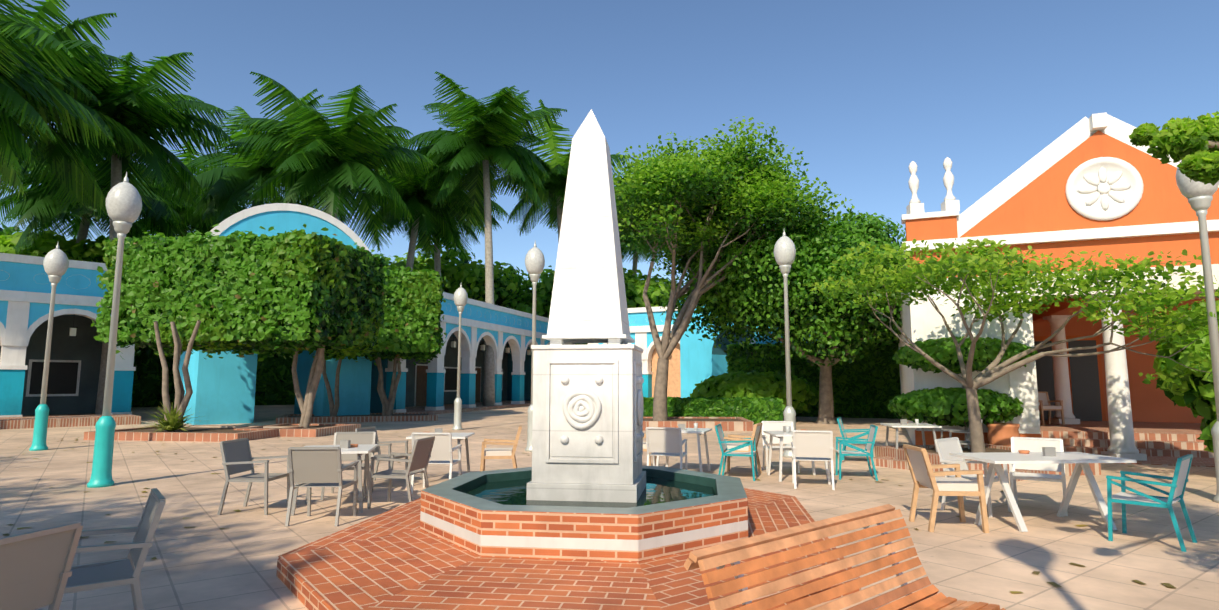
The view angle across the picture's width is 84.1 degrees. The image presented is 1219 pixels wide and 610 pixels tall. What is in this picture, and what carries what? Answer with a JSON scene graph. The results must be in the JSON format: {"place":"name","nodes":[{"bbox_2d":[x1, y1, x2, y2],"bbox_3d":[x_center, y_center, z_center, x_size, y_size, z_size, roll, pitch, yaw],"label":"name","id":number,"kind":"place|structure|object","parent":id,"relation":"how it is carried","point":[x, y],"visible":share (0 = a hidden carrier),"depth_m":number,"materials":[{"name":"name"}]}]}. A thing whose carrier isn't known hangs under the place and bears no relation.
{"place":"outdoors","nodes":[
{"label":"outdoors","id":0,"kind":"place"},
{"bbox_2d":[340,440,357,447],"bbox_3d":[-3.338,1.782,8.682,0.163,0.100,0.222,-1,-7,8],"label":"tableware","id":1,"kind":"object","parent":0,"point":[345,444],"visible":0.98,"depth_m":8.59,"materials":[{"name":"white ceramic"}]},
{"bbox_2d":[435,428,442,432],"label":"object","id":2,"kind":"object","parent":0,"point":[439,430],"visible":0.52,"depth_m":10.71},
{"bbox_2d":[0,405,1218,609],"bbox_3d":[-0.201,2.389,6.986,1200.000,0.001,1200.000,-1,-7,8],"label":"pavement","id":3,"kind":"structure","parent":0,"point":[204,562],"depth_m":8.11,"materials":[{"name":"tile"}]},
{"bbox_2d":[0,221,23,252],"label":"tree","id":4,"kind":"object","parent":3,"relation":"on","point":[4,231],"depth_m":39.92,"materials":[{"name":"green plant"}]},
{"bbox_2d":[1,167,36,183],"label":"palm","id":5,"kind":"object","parent":3,"relation":"on","point":[25,173],"visible":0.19,"depth_m":30.34,"materials":[{"name":"green plant"}]},
{"bbox_2d":[0,522,82,609],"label":"chair","id":6,"kind":"object","parent":3,"relation":"on","point":[35,569],"visible":1,"depth_m":3.32,"materials":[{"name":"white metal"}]},
{"bbox_2d":[29,244,68,450],"bbox_3d":[-13.315,0.927,16.029,0.480,4.950,0.480,-1,-7,8],"label":"lamp post","id":7,"kind":"object","parent":3,"relation":"on","point":[55,262],"visible":1,"depth_m":16.00,"materials":[{"name":"metal"}]},
{"bbox_2d":[0,0,114,201],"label":"palm","id":8,"kind":"object","parent":3,"relation":"on","point":[14,79],"visible":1,"depth_m":22.92,"materials":[{"name":"green plant"}]},
{"bbox_2d":[0,253,135,416],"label":"arcade building","id":9,"kind":"structure","parent":3,"relation":"on","point":[76,346],"depth_m":27.71,"materials":[{"name":"teal paint"}]},
{"bbox_2d":[0,414,140,428],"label":"terrace kerb","id":10,"kind":"structure","parent":3,"relation":"on","point":[54,421],"depth_m":24.05,"materials":[{"name":"brick"}]},
{"bbox_2d":[0,230,150,366],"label":"tree","id":11,"kind":"object","parent":3,"relation":"on","point":[46,243],"depth_m":36.44,"materials":[{"name":"green plant"}]},
{"bbox_2d":[0,0,153,215],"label":"palm","id":12,"kind":"object","parent":3,"relation":"on","point":[67,38],"visible":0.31,"depth_m":28.25,"materials":[{"name":"green plant"}]},
{"bbox_2d":[0,140,190,251],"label":"palm","id":13,"kind":"object","parent":3,"relation":"on","point":[45,212],"visible":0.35,"depth_m":36.28,"materials":[{"name":"green plant"}]},
{"bbox_2d":[87,172,141,487],"bbox_3d":[-7.780,0.310,10.605,0.480,4.950,0.480,-1,-7,8],"label":"lamp post","id":14,"kind":"object","parent":3,"relation":"on","point":[123,203],"visible":1,"depth_m":10.56,"materials":[{"name":"metal"}]},
{"bbox_2d":[64,488,165,609],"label":"chair","id":15,"kind":"object","parent":3,"relation":"on","point":[92,576],"visible":0.71,"depth_m":4.15,"materials":[{"name":"white metal"}]},
{"bbox_2d":[27,26,235,414],"bbox_3d":[-22.949,-3.527,31.476,8.893,17.300,8.398,-1,-7,8],"label":"palm","id":16,"kind":"object","parent":3,"relation":"on","point":[139,110],"visible":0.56,"depth_m":31.65,"materials":[{"name":"green plant"}]},
{"bbox_2d":[97,230,173,373],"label":"tree","id":17,"kind":"object","parent":3,"relation":"on","point":[169,358],"depth_m":42.46,"materials":[{"name":"green plant"}]},
{"bbox_2d":[105,139,251,237],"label":"palm","id":18,"kind":"object","parent":3,"relation":"on","point":[182,232],"visible":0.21,"depth_m":46.09,"materials":[{"name":"green plant"}]},
{"bbox_2d":[84,425,303,441],"bbox_3d":[-11.927,3.723,19.679,4.600,0.220,3.000,-1,-7,8],"label":"brick planter","id":19,"kind":"object","parent":3,"relation":"on","point":[209,433],"visible":0.69,"depth_m":18.37,"materials":[{"name":"brick"}]},
{"bbox_2d":[134,402,202,431],"bbox_3d":[-12.449,3.158,19.223,1.839,0.855,1.811,-1,-7,8],"label":"bromeliad","id":20,"kind":"object","parent":19,"relation":"on","point":[171,423],"visible":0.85,"depth_m":19.02,"materials":[{"name":"green plant"}]},
{"bbox_2d":[91,224,389,431],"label":"ficus trees","id":21,"kind":"object","parent":19,"relation":"on","point":[297,292],"visible":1,"depth_m":19.96,"materials":[{"name":"green plant"}]},
{"bbox_2d":[131,345,294,406],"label":"hedge treeline","id":22,"kind":"object","parent":3,"relation":"on","point":[274,383],"visible":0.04,"depth_m":46.04,"materials":[{"name":"green plant"}]},
{"bbox_2d":[173,88,323,229],"bbox_3d":[-21.589,-3.654,40.989,9.642,19.707,9.266,-4,-8,34],"label":"palm","id":23,"kind":"object","parent":3,"relation":"on","point":[226,184],"visible":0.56,"depth_m":39.47,"materials":[{"name":"green plant"}]},
{"bbox_2d":[217,438,289,514],"bbox_3d":[-4.404,2.118,8.410,0.632,0.866,0.588,0,-6,2],"label":"chair","id":24,"kind":"object","parent":3,"relation":"on","point":[237,457],"visible":0.94,"depth_m":8.35,"materials":[{"name":"white metal"}]},
{"bbox_2d":[179,203,372,424],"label":"building","id":25,"kind":"structure","parent":3,"relation":"on","point":[224,388],"depth_m":27.23,"materials":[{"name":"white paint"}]},
{"bbox_2d":[234,423,360,436],"bbox_3d":[-9.571,3.864,20.923,2.600,0.220,2.600,-1,-7,8],"label":"brick planter","id":26,"kind":"object","parent":3,"relation":"on","point":[315,430],"visible":0.71,"depth_m":20.01,"materials":[{"name":"brick"}]},
{"bbox_2d":[285,447,358,525],"bbox_3d":[-3.291,2.045,7.766,0.588,0.866,0.632,0,-6,-1],"label":"chair","id":27,"kind":"object","parent":3,"relation":"on","point":[310,467],"visible":1,"depth_m":7.54,"materials":[{"name":"beige fabric"}]},
{"bbox_2d":[224,71,437,251],"bbox_3d":[-15.165,-2.815,36.866,10.078,17.106,9.641,-1,-7,8],"label":"palm","id":28,"kind":"object","parent":3,"relation":"on","point":[339,162],"visible":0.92,"depth_m":35.83,"materials":[{"name":"green plant"}]},
{"bbox_2d":[291,444,376,515],"bbox_3d":[-3.485,2.195,8.558,0.900,0.748,0.900,1,-7,-12],"label":"dining table","id":29,"kind":"object","parent":3,"relation":"on","point":[360,450],"visible":0.46,"depth_m":8.30,"materials":[{"name":"white metal"}]},
{"bbox_2d":[321,431,375,499],"bbox_3d":[-3.651,2.241,9.487,0.588,0.866,0.632,1,-7,-9],"label":"chair","id":30,"kind":"object","parent":3,"relation":"on","point":[363,438],"visible":0.4,"depth_m":9.76,"materials":[{"name":"white metal"}]},
{"bbox_2d":[276,412,437,423],"bbox_3d":[-10.375,4.683,28.118,6.000,0.220,3.000,2,-7,-19],"label":"brick planter","id":31,"kind":"object","parent":3,"relation":"on","point":[371,417],"visible":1,"depth_m":26.98,"materials":[{"name":"brick"}]},
{"bbox_2d":[322,263,448,416],"bbox_3d":[-9.662,1.548,28.726,5.346,6.744,5.101,2,-7,-17],"label":"trimmed tree","id":32,"kind":"object","parent":31,"relation":"on","point":[412,321],"visible":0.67,"depth_m":27.38,"materials":[{"name":"green plant"}]},
{"bbox_2d":[355,426,407,483],"bbox_3d":[-3.586,2.372,10.644,0.632,0.866,0.588,-1,-7,10],"label":"chair","id":33,"kind":"object","parent":3,"relation":"on","point":[377,442],"visible":0.5,"depth_m":10.83,"materials":[{"name":"white metal"}]},
{"bbox_2d":[372,253,406,266],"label":"tree","id":34,"kind":"object","parent":3,"relation":"on","point":[383,257],"depth_m":56.90,"materials":[{"name":"green plant"}]},
{"bbox_2d":[367,436,434,508],"bbox_3d":[-2.676,2.154,8.723,0.636,0.866,0.592,-1,-7,8],"label":"chair","id":35,"kind":"object","parent":3,"relation":"on","point":[420,455],"visible":0.92,"depth_m":8.63,"materials":[{"name":"white metal"}]},
{"bbox_2d":[351,127,479,270],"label":"palm","id":36,"kind":"object","parent":3,"relation":"on","point":[427,218],"visible":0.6,"depth_m":44.72,"materials":[{"name":"green plant"}]},
{"bbox_2d":[411,432,461,493],"bbox_3d":[-2.535,2.289,9.910,0.588,0.866,0.632,0,-6,2],"label":"chair","id":37,"kind":"object","parent":3,"relation":"on","point":[442,450],"visible":0.58,"depth_m":9.68,"materials":[{"name":"silver metal"}]},
{"bbox_2d":[406,432,474,485],"bbox_3d":[-2.679,2.444,10.746,0.900,0.748,0.900,0,-6,-2],"label":"dining table","id":38,"kind":"object","parent":3,"relation":"on","point":[459,437],"visible":0.35,"depth_m":10.82,"materials":[{"name":"white metal"}]},
{"bbox_2d":[388,164,509,288],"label":"palm","id":39,"kind":"object","parent":3,"relation":"on","point":[460,249],"visible":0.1,"depth_m":50.01,"materials":[{"name":"green plant"}]},
{"bbox_2d":[382,242,520,308],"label":"tree","id":40,"kind":"object","parent":3,"relation":"on","point":[468,279],"visible":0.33,"depth_m":51.43,"materials":[{"name":"green plant"}]},
{"bbox_2d":[452,285,467,429],"bbox_3d":[-5.040,1.681,22.661,0.480,4.950,0.480,-1,-7,8],"label":"lamp post","id":41,"kind":"object","parent":3,"relation":"on","point":[460,297],"visible":1,"depth_m":22.62,"materials":[{"name":"white metal"}]},
{"bbox_2d":[370,292,549,413],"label":"arcade building","id":42,"kind":"structure","parent":3,"relation":"on","point":[505,333],"depth_m":40.15,"materials":[{"name":"teal paint"}]},
{"bbox_2d":[395,71,566,405],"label":"palm","id":43,"kind":"object","parent":3,"relation":"on","point":[481,144],"visible":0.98,"depth_m":41.84,"materials":[{"name":"green plant"}]},
{"bbox_2d":[480,425,521,470],"bbox_3d":[-1.752,2.402,10.919,0.645,0.872,0.608,1,-7,-7],"label":"armchair","id":44,"kind":"object","parent":3,"relation":"on","point":[497,453],"visible":0.94,"depth_m":10.67,"materials":[{"name":"brown wood"}]},
{"bbox_2d":[482,261,583,344],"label":"tree","id":45,"kind":"object","parent":3,"relation":"on","point":[524,300],"visible":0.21,"depth_m":55.68,"materials":[{"name":"green plant"}]},
{"bbox_2d":[525,242,544,451],"bbox_3d":[-1.774,0.905,15.839,0.480,4.950,0.480,-1,-7,8],"label":"lamp post","id":46,"kind":"object","parent":3,"relation":"on","point":[534,261],"visible":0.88,"depth_m":15.86,"materials":[{"name":"white metal"}]},
{"bbox_2d":[491,99,632,242],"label":"palm","id":47,"kind":"object","parent":3,"relation":"on","point":[556,168],"visible":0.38,"depth_m":48.69,"materials":[{"name":"green plant"}]},
{"bbox_2d":[276,488,861,609],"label":"brick platform","id":48,"kind":"structure","parent":3,"relation":"on","point":[397,558],"depth_m":5.02,"materials":[{"name":"brick"}]},
{"bbox_2d":[420,466,748,561],"bbox_3d":[-0.201,2.076,7.021,3.144,0.430,3.144,-1,-7,8],"label":"fountain basin","id":49,"kind":"object","parent":48,"relation":"on","point":[453,512],"visible":0.85,"depth_m":5.63,"materials":[{"name":"brick"}]},
{"bbox_2d":[526,109,645,502],"bbox_3d":[-0.201,0.057,7.251,1.106,4.494,1.106,-1,-7,8],"label":"obelisk","id":50,"kind":"object","parent":49,"relation":"on","point":[587,432],"visible":1,"depth_m":6.72,"materials":[{"name":"white stone"}]},
{"bbox_2d":[466,476,713,507],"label":"fountain water","id":51,"kind":"structure","parent":49,"relation":"in","point":[655,491],"depth_m":6.90,"materials":[{"name":"teal liquid"}]},
{"bbox_2d":[531,268,679,344],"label":"tree","id":52,"kind":"object","parent":3,"relation":"on","point":[634,287],"visible":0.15,"depth_m":55.30,"materials":[{"name":"green plant"}]},
{"bbox_2d":[3,426,1218,592],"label":"fallen leaves","id":53,"kind":"object","parent":3,"relation":"on","point":[1057,585],"visible":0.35,"depth_m":7.02,"materials":[{"name":"brown plant"}]},
{"bbox_2d":[614,183,677,276],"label":"tree","id":54,"kind":"object","parent":3,"relation":"on","point":[633,252],"visible":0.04,"depth_m":57.37,"materials":[{"name":"green plant"}]},
{"bbox_2d":[643,434,656,465],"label":"chair","id":55,"kind":"object","parent":3,"relation":"on","point":[644,447],"depth_m":11.81,"materials":[{"name":"brown wood"}]},
{"bbox_2d":[646,427,687,469],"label":"chair","id":56,"kind":"object","parent":3,"relation":"on","point":[664,441],"visible":0.83,"depth_m":10.78,"materials":[{"name":"silver metal"}]},
{"bbox_2d":[588,306,756,397],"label":"building","id":57,"kind":"structure","parent":3,"relation":"on","point":[640,331],"depth_m":41.80,"materials":[{"name":"teal paint"}]},
{"bbox_2d":[656,428,711,471],"bbox_3d":[1.299,2.575,11.904,0.900,0.748,0.900,-2,-7,18],"label":"dining table","id":58,"kind":"object","parent":3,"relation":"on","point":[700,431],"visible":0.44,"depth_m":11.71,"materials":[{"name":"white metal"}]},
{"bbox_2d":[643,417,753,430],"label":"brick planter wall","id":59,"kind":"structure","parent":3,"relation":"on","point":[735,424],"depth_m":22.05,"materials":[{"name":"brick"}]},
{"bbox_2d":[643,396,785,423],"bbox_3d":[3.605,4.095,25.751,6.057,1.243,1.330,-1,-7,8],"label":"hedge","id":60,"kind":"object","parent":3,"relation":"on","point":[755,410],"visible":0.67,"depth_m":25.19,"materials":[{"name":"green plant"}]},
{"bbox_2d":[611,116,861,420],"bbox_3d":[3.223,-0.855,24.524,9.389,10.612,9.807,3,-7,-21],"label":"tree","id":61,"kind":"object","parent":3,"relation":"on","point":[695,207],"visible":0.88,"depth_m":22.43,"materials":[{"name":"green plant"}]},
{"bbox_2d":[715,424,757,480],"bbox_3d":[2.115,2.441,11.242,0.632,0.866,0.588,-2,-7,16],"label":"armchair","id":62,"kind":"object","parent":3,"relation":"on","point":[722,442],"visible":0.92,"depth_m":11.07,"materials":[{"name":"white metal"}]},
{"bbox_2d":[720,423,762,476],"bbox_3d":[2.295,2.494,11.726,0.645,0.872,0.608,-3,-7,22],"label":"armchair","id":63,"kind":"object","parent":3,"relation":"on","point":[757,428],"visible":0.65,"depth_m":11.63,"materials":[{"name":"brown wood"}]},
{"bbox_2d":[680,293,816,397],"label":"building","id":64,"kind":"structure","parent":3,"relation":"on","point":[702,360],"depth_m":35.74,"materials":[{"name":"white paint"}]},
{"bbox_2d":[690,370,818,417],"bbox_3d":[5.957,3.805,28.119,5.324,2.179,3.485,-1,-7,8],"label":"shrub","id":65,"kind":"object","parent":3,"relation":"on","point":[805,394],"visible":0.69,"depth_m":27.09,"materials":[{"name":"green plant"}]},
{"bbox_2d":[761,421,799,472],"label":"chair","id":66,"kind":"object","parent":3,"relation":"on","point":[772,425],"visible":0.56,"depth_m":12.39,"materials":[{"name":"silver metal"}]},
{"bbox_2d":[658,212,905,423],"bbox_3d":[8.323,0.557,26.253,12.784,8.197,11.346,-1,-7,8],"label":"tree","id":67,"kind":"object","parent":3,"relation":"on","point":[749,291],"visible":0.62,"depth_m":23.33,"materials":[{"name":"green plant"}]},
{"bbox_2d":[774,230,795,457],"bbox_3d":[3.849,0.766,14.611,0.480,4.950,0.480,-1,-7,8],"label":"lamp post","id":68,"kind":"object","parent":3,"relation":"on","point":[784,251],"visible":0.88,"depth_m":14.62,"materials":[{"name":"white metal"}]},
{"bbox_2d":[763,431,827,481],"bbox_3d":[3.112,2.496,11.207,0.900,0.748,0.900,0,-6,0],"label":"dining table","id":69,"kind":"object","parent":3,"relation":"on","point":[780,434],"visible":0.56,"depth_m":10.96,"materials":[{"name":"white metal"}]},
{"bbox_2d":[791,430,834,489],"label":"chair","id":70,"kind":"object","parent":3,"relation":"on","point":[811,445],"visible":0.96,"depth_m":10.10,"materials":[{"name":"silver metal"}]},
{"bbox_2d":[725,340,901,418],"bbox_3d":[10.699,3.526,31.196,10.478,3.747,2.182,-3,-7,24],"label":"tall hedge","id":71,"kind":"object","parent":3,"relation":"on","point":[867,386],"visible":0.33,"depth_m":30.12,"materials":[{"name":"green plant"}]},
{"bbox_2d":[683,504,1005,609],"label":"slatted bench","id":72,"kind":"object","parent":3,"relation":"on","point":[719,557],"visible":1,"depth_m":3.27,"materials":[{"name":"brown wood"}]},
{"bbox_2d":[837,417,873,462],"bbox_3d":[4.903,2.692,13.456,0.632,0.866,0.588,-3,-7,23],"label":"armchair","id":73,"kind":"object","parent":3,"relation":"on","point":[843,431],"visible":0.48,"depth_m":13.42,"materials":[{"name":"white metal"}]},
{"bbox_2d":[835,424,877,480],"bbox_3d":[4.112,2.443,11.260,0.632,0.866,0.588,-1,-7,13],"label":"armchair","id":74,"kind":"object","parent":3,"relation":"on","point":[869,441],"visible":0.98,"depth_m":11.10,"materials":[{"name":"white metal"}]},
{"bbox_2d":[880,423,941,451],"bbox_3d":[5.933,2.734,13.297,0.900,0.748,0.900,-1,-7,8],"label":"dining table","id":75,"kind":"object","parent":3,"relation":"on","point":[922,426],"visible":0.77,"depth_m":13.06,"materials":[{"name":"white metal"}]},
{"bbox_2d":[903,444,988,532],"bbox_3d":[3.701,2.010,7.477,0.645,0.872,0.608,0,-7,4],"label":"armchair","id":76,"kind":"object","parent":3,"relation":"on","point":[923,474],"visible":1,"depth_m":7.25,"materials":[{"name":"brown wood"}]},
{"bbox_2d":[869,456,1047,481],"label":"planter kerb","id":77,"kind":"structure","parent":3,"relation":"on","point":[888,461],"depth_m":12.41,"materials":[{"name":"brick"}]},
{"bbox_2d":[940,419,982,448],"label":"chair","id":78,"kind":"object","parent":3,"relation":"on","point":[967,442],"visible":0.23,"depth_m":13.40,"materials":[{"name":"white metal"}]},
{"bbox_2d":[887,336,1037,440],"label":"topiary shrubs","id":79,"kind":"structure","parent":3,"relation":"on","point":[937,405],"depth_m":14.10,"materials":[{"name":"green plant"}]},
{"bbox_2d":[935,437,1011,516],"bbox_3d":[4.522,2.117,8.402,0.588,0.866,0.632,5,-8,-38],"label":"chair","id":80,"kind":"object","parent":3,"relation":"on","point":[945,447],"visible":0.56,"depth_m":8.48,"materials":[{"name":"white fabric"}]},
{"bbox_2d":[875,444,1100,475],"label":"brick wall","id":81,"kind":"structure","parent":3,"relation":"on","point":[899,453],"depth_m":12.83,"materials":[{"name":"brick"}]},
{"bbox_2d":[986,423,1019,445],"bbox_3d":[8.159,2.821,13.970,0.600,0.720,0.600,-1,-7,8],"label":"terracotta pot","id":82,"kind":"object","parent":3,"relation":"on","point":[1000,433],"visible":0.69,"depth_m":13.77,"materials":[{"name":"orange ceramic"}]},
{"bbox_2d":[799,236,1218,452],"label":"flamboyant tree","id":83,"kind":"object","parent":3,"relation":"on","point":[964,267],"visible":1,"depth_m":11.57,"materials":[{"name":"green plant"}]},
{"bbox_2d":[1009,437,1067,515],"bbox_3d":[5.375,2.126,8.475,0.588,0.866,0.632,-4,-8,34],"label":"chair","id":84,"kind":"object","parent":3,"relation":"on","point":[1031,444],"visible":0.67,"depth_m":8.64,"materials":[{"name":"white fabric"}]},
{"bbox_2d":[949,452,1136,531],"bbox_3d":[4.870,2.091,7.624,1.600,0.753,0.850,0,-7,-4],"label":"dining table","id":85,"kind":"object","parent":3,"relation":"on","point":[996,460],"visible":0.79,"depth_m":7.53,"materials":[{"name":"white metal"}]},
{"bbox_2d":[898,112,1218,466],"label":"orange pavilion","id":86,"kind":"structure","parent":3,"relation":"on","point":[1097,183],"depth_m":14.61,"materials":[{"name":"paint"}]},
{"bbox_2d":[1038,392,1064,424],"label":"chair","id":87,"kind":"object","parent":86,"relation":"on","point":[1044,401],"visible":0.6,"depth_m":17.88,"materials":[{"name":"brown wood"}]},
{"bbox_2d":[1106,454,1196,551],"bbox_3d":[5.426,1.932,6.770,0.588,0.866,0.632,6,-9,-41],"label":"armchair","id":88,"kind":"object","parent":3,"relation":"on","point":[1179,479],"visible":1,"depth_m":6.73,"materials":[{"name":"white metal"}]},
{"bbox_2d":[1129,111,1218,185],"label":"tree","id":89,"kind":"object","parent":3,"relation":"on","point":[1192,146],"visible":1,"depth_m":4.38,"materials":[{"name":"green plant"}]},
{"bbox_2d":[1153,301,1218,452],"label":"bush","id":90,"kind":"object","parent":3,"relation":"on","point":[1194,392],"visible":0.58,"depth_m":11.21,"materials":[{"name":"green plant"}]},
{"bbox_2d":[1175,162,1218,502],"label":"lamp post","id":91,"kind":"object","parent":3,"relation":"on","point":[1198,195],"visible":0.65,"depth_m":9.18,"materials":[{"name":"white metal"}]},
{"bbox_2d":[0,0,1218,299],"label":"sky","id":92,"kind":"structure","parent":0,"point":[867,90],"materials":[{"name":"blue"}]},
{"bbox_2d":[676,423,697,429],"bbox_3d":[1.303,2.151,12.015,0.271,0.120,0.577,4,-7,-28],"label":"tableware","id":93,"kind":"object","parent":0,"point":[682,426],"visible":0.83,"depth_m":11.89,"materials":[{"name":"white ceramic"}]},
{"bbox_2d":[783,426,804,432],"bbox_3d":[3.075,2.072,11.318,0.225,0.120,0.580,-8,-10,50],"label":"tableware","id":94,"kind":"object","parent":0,"point":[786,429],"visible":0.71,"depth_m":11.17,"materials":[{"name":"white ceramic"}]},
{"bbox_2d":[900,419,918,425],"bbox_3d":[5.889,2.302,13.344,0.259,0.120,0.610,-1,-7,8],"label":"tableware","id":95,"kind":"object","parent":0,"point":[903,422],"visible":1,"depth_m":13.35,"materials":[{"name":"white ceramic"}]},
{"bbox_2d":[1018,447,1055,455],"bbox_3d":[4.938,1.684,7.822,0.130,0.100,0.413,2,-7,-19],"label":"tableware","id":96,"kind":"object","parent":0,"point":[1048,451],"visible":1,"depth_m":7.65,"materials":[{"name":"white ceramic"}]}
]}

